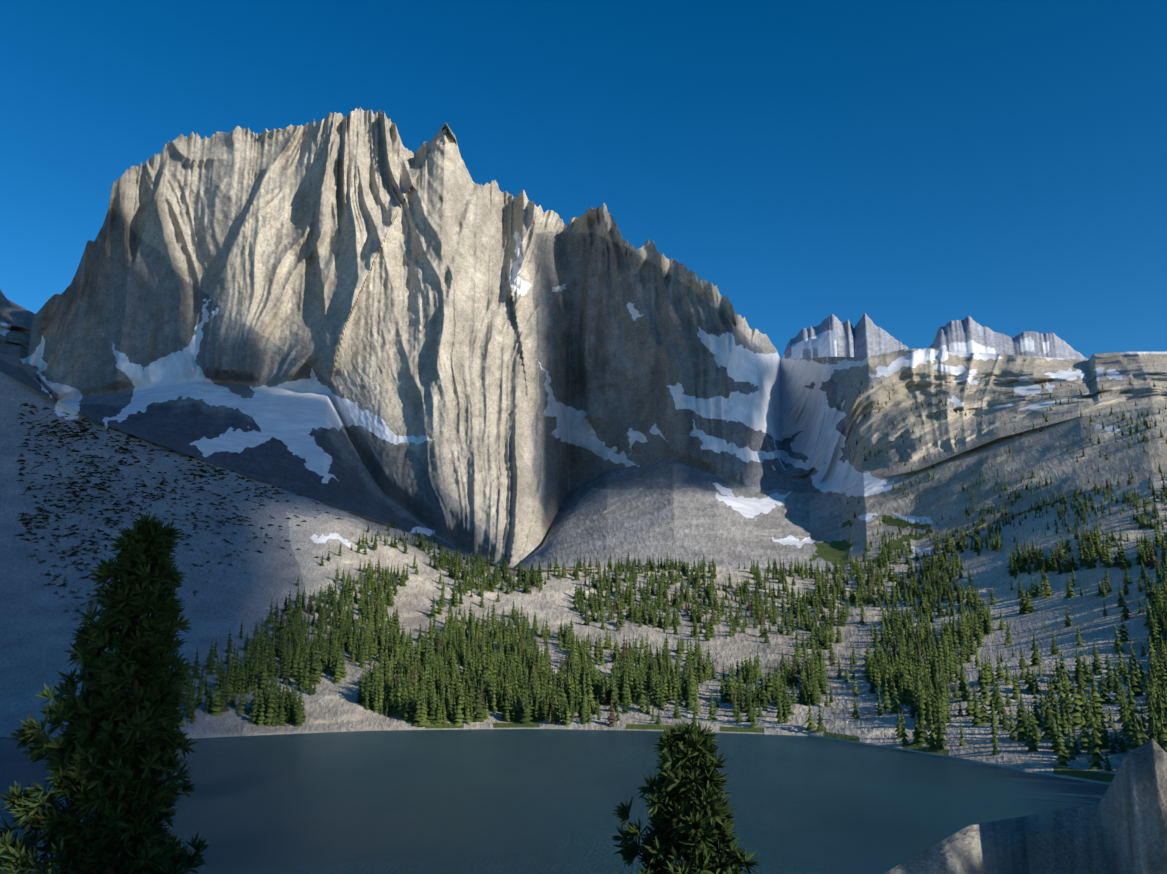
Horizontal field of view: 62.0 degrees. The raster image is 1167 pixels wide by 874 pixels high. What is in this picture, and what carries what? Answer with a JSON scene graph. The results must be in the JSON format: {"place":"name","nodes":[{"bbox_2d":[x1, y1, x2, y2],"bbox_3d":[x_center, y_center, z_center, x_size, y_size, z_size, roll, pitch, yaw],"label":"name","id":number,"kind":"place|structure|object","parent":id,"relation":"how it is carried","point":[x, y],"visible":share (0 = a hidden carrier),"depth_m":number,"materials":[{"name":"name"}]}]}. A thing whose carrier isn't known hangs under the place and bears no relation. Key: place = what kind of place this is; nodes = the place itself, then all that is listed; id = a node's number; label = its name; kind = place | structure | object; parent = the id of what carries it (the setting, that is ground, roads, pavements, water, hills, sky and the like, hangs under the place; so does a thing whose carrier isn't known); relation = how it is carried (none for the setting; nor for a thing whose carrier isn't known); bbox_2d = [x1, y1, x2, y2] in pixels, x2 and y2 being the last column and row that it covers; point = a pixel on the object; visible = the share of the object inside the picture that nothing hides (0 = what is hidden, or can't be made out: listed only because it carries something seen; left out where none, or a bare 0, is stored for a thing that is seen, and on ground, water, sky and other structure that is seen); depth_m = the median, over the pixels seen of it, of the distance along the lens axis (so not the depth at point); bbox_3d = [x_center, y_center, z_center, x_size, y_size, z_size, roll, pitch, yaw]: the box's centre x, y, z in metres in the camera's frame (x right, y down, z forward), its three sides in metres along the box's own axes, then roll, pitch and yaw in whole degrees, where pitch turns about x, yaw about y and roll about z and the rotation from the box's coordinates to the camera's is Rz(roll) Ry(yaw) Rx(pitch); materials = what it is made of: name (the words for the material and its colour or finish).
{"place":"outdoors","nodes":[
{"label":"outdoors","id":0,"kind":"place"},
{"bbox_2d":[0,729,1108,873],"bbox_3d":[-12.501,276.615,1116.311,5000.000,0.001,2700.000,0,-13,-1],"label":"lake","id":1,"kind":"structure","parent":0,"point":[502,801],"depth_m":130.07,"materials":[{"name":"liquid"}]},
{"bbox_2d":[0,107,1166,873],"bbox_3d":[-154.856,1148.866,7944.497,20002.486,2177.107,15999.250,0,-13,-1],"label":"terrain","id":2,"kind":"structure","parent":0,"point":[354,323],"depth_m":928.87,"materials":[{"name":"grey stone"}]},
{"bbox_2d":[0,513,208,873],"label":"pine","id":3,"kind":"object","parent":2,"relation":"on","point":[121,832],"visible":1,"depth_m":11.82,"materials":[{"name":"green plant"}]},
{"bbox_2d":[16,380,1166,770],"bbox_3d":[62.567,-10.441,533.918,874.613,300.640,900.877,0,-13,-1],"label":"forest","id":4,"kind":"object","parent":2,"relation":"on","point":[514,678],"visible":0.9,"depth_m":334.96,"materials":[{"name":"green plant"}]},
{"bbox_2d":[611,715,761,873],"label":"pine","id":5,"kind":"object","parent":2,"relation":"on","point":[694,832],"visible":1,"depth_m":10.06,"materials":[{"name":"green plant"}]},
{"bbox_2d":[0,0,1166,359],"label":"sky","id":6,"kind":"structure","parent":0,"point":[916,167],"materials":[{"name":"blue"}]}
]}

